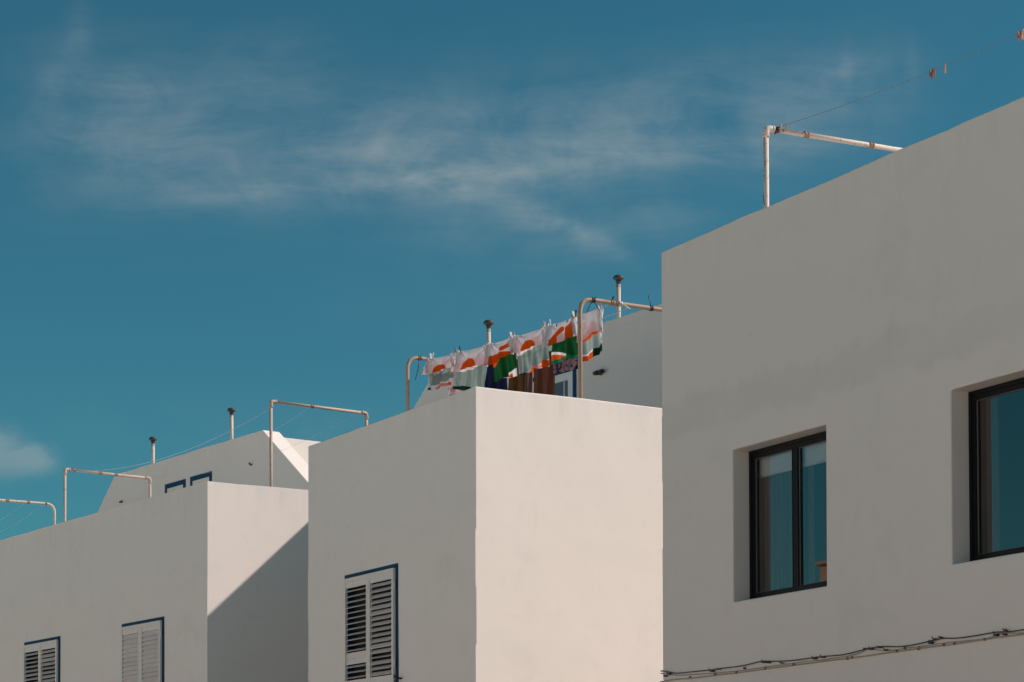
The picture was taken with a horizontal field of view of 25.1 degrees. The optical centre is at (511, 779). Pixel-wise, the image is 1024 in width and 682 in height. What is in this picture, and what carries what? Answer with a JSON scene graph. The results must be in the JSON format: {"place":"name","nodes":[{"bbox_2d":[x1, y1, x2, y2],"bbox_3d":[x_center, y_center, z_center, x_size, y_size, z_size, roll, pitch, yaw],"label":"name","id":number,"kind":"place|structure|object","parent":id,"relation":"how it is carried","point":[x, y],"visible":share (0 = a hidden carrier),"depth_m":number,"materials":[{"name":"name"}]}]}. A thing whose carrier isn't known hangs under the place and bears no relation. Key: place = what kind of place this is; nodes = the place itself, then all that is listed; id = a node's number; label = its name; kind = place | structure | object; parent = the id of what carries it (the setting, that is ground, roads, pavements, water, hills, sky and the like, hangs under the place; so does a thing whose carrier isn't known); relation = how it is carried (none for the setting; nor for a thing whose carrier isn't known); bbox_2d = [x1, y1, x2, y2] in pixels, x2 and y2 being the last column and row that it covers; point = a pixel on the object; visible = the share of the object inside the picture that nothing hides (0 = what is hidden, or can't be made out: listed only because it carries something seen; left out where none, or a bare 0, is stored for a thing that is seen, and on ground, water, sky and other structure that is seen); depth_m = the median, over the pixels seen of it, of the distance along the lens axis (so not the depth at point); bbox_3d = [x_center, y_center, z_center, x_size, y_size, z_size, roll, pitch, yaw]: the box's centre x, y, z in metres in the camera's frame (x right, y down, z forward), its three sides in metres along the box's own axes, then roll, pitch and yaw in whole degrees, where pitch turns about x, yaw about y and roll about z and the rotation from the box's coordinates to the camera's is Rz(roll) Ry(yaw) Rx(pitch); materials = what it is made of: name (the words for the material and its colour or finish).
{"place":"outdoors","nodes":[
{"label":"outdoors","id":0,"kind":"place"},
{"bbox_2d":[0,0,1023,539],"label":"sky","id":1,"kind":"structure","parent":0,"point":[208,208],"materials":[{"name":"blue"}]},
{"label":"ground","id":2,"kind":"structure","parent":0,"visible":0},
{"bbox_2d":[0,408,319,681],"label":"house","id":3,"kind":"structure","parent":2,"relation":"on","point":[192,577],"depth_m":33.92,"materials":[{"name":"white paint"}]},
{"bbox_2d":[0,499,55,524],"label":"clothesline stand","id":4,"kind":"object","parent":3,"relation":"on","point":[35,502],"visible":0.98,"depth_m":42.45,"materials":[{"name":"white metal"}]},
{"bbox_2d":[63,468,151,521],"bbox_3d":[-6.886,-4.160,39.191,1.668,2.163,0.066,1,-2,-37],"label":"clothesline stand","id":5,"kind":"object","parent":3,"relation":"on","point":[148,478],"visible":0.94,"depth_m":39.03,"materials":[{"name":"white metal"}]},
{"bbox_2d":[269,399,368,486],"bbox_3d":[-2.849,-4.396,34.039,1.702,2.293,0.066,1,-2,-35],"label":"clothesline stand","id":6,"kind":"object","parent":3,"relation":"on","point":[361,412],"visible":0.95,"depth_m":33.59,"materials":[{"name":"white metal"}]},
{"bbox_2d":[97,409,268,470],"bbox_3d":[-5.384,-5.216,36.272,0.005,0.240,6.530,1,-2,-35],"label":"clothesline","id":7,"kind":"object","parent":6,"relation":"attached to","point":[185,450],"visible":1,"depth_m":35.84,"materials":[{"name":"grey fabric"}]},
{"bbox_2d":[116,409,306,474],"bbox_3d":[-4.877,-5.239,36.643,0.004,0.372,6.547,1,-2,-36],"label":"clothesline","id":8,"kind":"object","parent":6,"relation":"attached to","point":[222,455],"visible":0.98,"depth_m":36.19,"materials":[{"name":"grey fabric"}]},
{"bbox_2d":[143,414,353,477],"bbox_3d":[-4.339,-5.239,37.033,0.003,0.351,6.569,1,-2,-38],"label":"clothesline","id":9,"kind":"object","parent":6,"relation":"attached to","point":[238,465],"visible":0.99,"depth_m":37.39,"materials":[{"name":"grey fabric"}]},
{"bbox_2d":[308,274,663,681],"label":"house","id":10,"kind":"structure","parent":2,"relation":"on","point":[478,534],"depth_m":26.70,"materials":[{"name":"white paint"}]},
{"bbox_2d":[406,356,427,410],"bbox_3d":[-0.607,-4.449,30.407,1.799,2.162,0.064,1,-2,-31],"label":"clothesline stand","id":11,"kind":"object","parent":10,"relation":"on","point":[411,359],"visible":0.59,"depth_m":29.97,"materials":[{"name":"white metal"}]},
{"bbox_2d":[593,369,603,374],"bbox_3d":[1.221,-5.709,32.278,0.089,0.069,0.200,1,-2,-35],"label":"wall lamp","id":12,"kind":"object","parent":10,"relation":"attached to","point":[599,372],"visible":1,"depth_m":32.24,"materials":[{"name":"black metal"}]},
{"bbox_2d":[578,295,661,397],"bbox_3d":[1.564,-4.613,27.230,1.801,2.281,0.125,1,-2,-31],"label":"clothesline stand","id":13,"kind":"object","parent":10,"relation":"on","point":[595,300],"visible":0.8,"depth_m":26.84,"materials":[{"name":"white metal"}]},
{"bbox_2d":[437,305,606,357],"bbox_3d":[0.057,-5.530,28.618,0.008,0.058,3.832,1,-2,-36],"label":"clothesline","id":14,"kind":"object","parent":13,"relation":"attached to","point":[526,333],"visible":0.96,"depth_m":28.44,"materials":[{"name":"white metal"}]},
{"bbox_2d":[421,352,455,389],"bbox_3d":[-0.941,-5.309,29.939,0.109,0.434,0.776,1,-2,-36],"label":"printed cloth","id":15,"kind":"object","parent":14,"relation":"hanging from","point":[438,371],"visible":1,"depth_m":29.95,"materials":[{"name":"fabric"}]},
{"bbox_2d":[451,343,487,390],"bbox_3d":[-0.520,-5.218,29.368,0.130,0.598,0.846,1,-2,-37],"label":"printed cloth","id":16,"kind":"object","parent":14,"relation":"hanging from","point":[469,367],"visible":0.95,"depth_m":29.40,"materials":[{"name":"fabric"}]},
{"bbox_2d":[484,336,516,381],"bbox_3d":[-0.127,-5.260,28.845,0.126,0.516,0.610,1,-2,-37],"label":"printed cloth","id":17,"kind":"object","parent":14,"relation":"hanging from","point":[501,358],"visible":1,"depth_m":28.83,"materials":[{"name":"fabric"}]},
{"bbox_2d":[510,325,549,374],"bbox_3d":[0.225,-5.275,28.345,0.117,0.520,0.742,1,-2,-37],"label":"printed cloth","id":18,"kind":"object","parent":14,"relation":"hanging from","point":[530,349],"visible":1,"depth_m":28.34,"materials":[{"name":"fabric"}]},
{"bbox_2d":[545,315,577,363],"bbox_3d":[0.608,-5.311,27.838,0.112,0.512,0.605,1,-2,-36],"label":"printed cloth","id":19,"kind":"object","parent":14,"relation":"hanging from","point":[561,338],"visible":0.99,"depth_m":27.84,"materials":[{"name":"fabric"}]},
{"bbox_2d":[577,305,602,361],"bbox_3d":[0.936,-5.287,27.390,0.104,0.628,0.498,1,-2,-36],"label":"printed cloth","id":20,"kind":"object","parent":14,"relation":"hanging from","point":[592,329],"visible":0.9,"depth_m":27.35,"materials":[{"name":"fabric"}]},
{"bbox_2d":[548,311,657,351],"bbox_3d":[0.661,-5.496,28.976,0.008,0.108,3.830,1,-2,-36],"label":"clothesline","id":21,"kind":"object","parent":13,"relation":"attached to","point":[624,325],"visible":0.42,"depth_m":27.94,"materials":[{"name":"white metal"}]},
{"bbox_2d":[484,365,507,389],"bbox_3d":[-0.257,-5.218,30.220,0.087,0.561,0.604,1,-2,-35],"label":"towel","id":22,"kind":"object","parent":21,"relation":"hanging from","point":[501,383],"visible":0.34,"depth_m":30.22,"materials":[{"name":"blue fabric"}]},
{"bbox_2d":[508,359,524,391],"bbox_3d":[0.080,-5.168,29.779,0.087,0.584,0.443,1,-2,-38],"label":"towel","id":23,"kind":"object","parent":21,"relation":"hanging from","point":[516,383],"visible":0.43,"depth_m":29.82,"materials":[{"name":"brown fabric"}]},
{"bbox_2d":[525,372,532,392],"bbox_3d":[0.224,-5.155,29.567,0.078,0.580,0.154,1,-2,-28],"label":"towel","id":24,"kind":"object","parent":21,"relation":"hanging from","point":[528,382],"visible":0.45,"depth_m":29.56,"materials":[{"name":"fabric"}]},
{"bbox_2d":[533,351,554,394],"bbox_3d":[0.387,-5.140,29.331,0.075,0.615,0.474,1,-2,-35],"label":"towel","id":25,"kind":"object","parent":21,"relation":"hanging from","point":[544,380],"visible":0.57,"depth_m":29.30,"materials":[{"name":"brown fabric"}]},
{"bbox_2d":[553,356,577,373],"bbox_3d":[0.667,-5.284,28.957,0.084,0.329,0.554,1,-2,-37],"label":"floral garment","id":26,"kind":"object","parent":21,"relation":"hanging from","point":[568,364],"visible":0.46,"depth_m":28.93,"materials":[{"name":"fabric"}]},
{"bbox_2d":[662,97,1023,681],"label":"house","id":27,"kind":"structure","parent":2,"relation":"on","point":[842,414],"depth_m":19.79,"materials":[{"name":"paint"}]},
{"bbox_2d":[749,431,826,598],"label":"window","id":28,"kind":"structure","parent":27,"relation":"in","point":[788,486],"depth_m":21.33,"materials":[{"name":"clear glass"}]},
{"bbox_2d":[762,125,901,207],"bbox_3d":[3.338,-5.360,23.043,1.924,2.167,0.096,1,-2,-27],"label":"clothesline stand","id":29,"kind":"object","parent":27,"relation":"on","point":[775,130],"visible":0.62,"depth_m":22.79,"materials":[{"name":"grey metal"}]},
{"bbox_2d":[779,31,1023,126],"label":"clothesline","id":30,"kind":"object","parent":29,"relation":"attached to","point":[904,82],"visible":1,"depth_m":21.00,"materials":[{"name":"grey metal"}]},
{"bbox_2d":[660,628,1023,681],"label":"cable bundle","id":31,"kind":"object","parent":27,"relation":"attached to","point":[1004,631],"visible":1,"depth_m":19.79,"materials":[{"name":"black rubber"}]},
{"bbox_2d":[968,377,1023,561],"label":"window","id":32,"kind":"structure","parent":27,"relation":"in","point":[995,412],"depth_m":18.78,"materials":[{"name":"clear glass"}]},
{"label":"clothesline","id":33,"kind":"object","parent":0,"visible":0},
{"bbox_2d":[447,370,462,396],"bbox_3d":[-0.652,-5.154,29.922,0.089,0.698,0.663,1,-2,-35],"label":"patterned cloth","id":34,"kind":"object","parent":33,"relation":"hanging from","point":[451,391],"visible":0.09,"depth_m":30.10,"materials":[{"name":"white fabric"}]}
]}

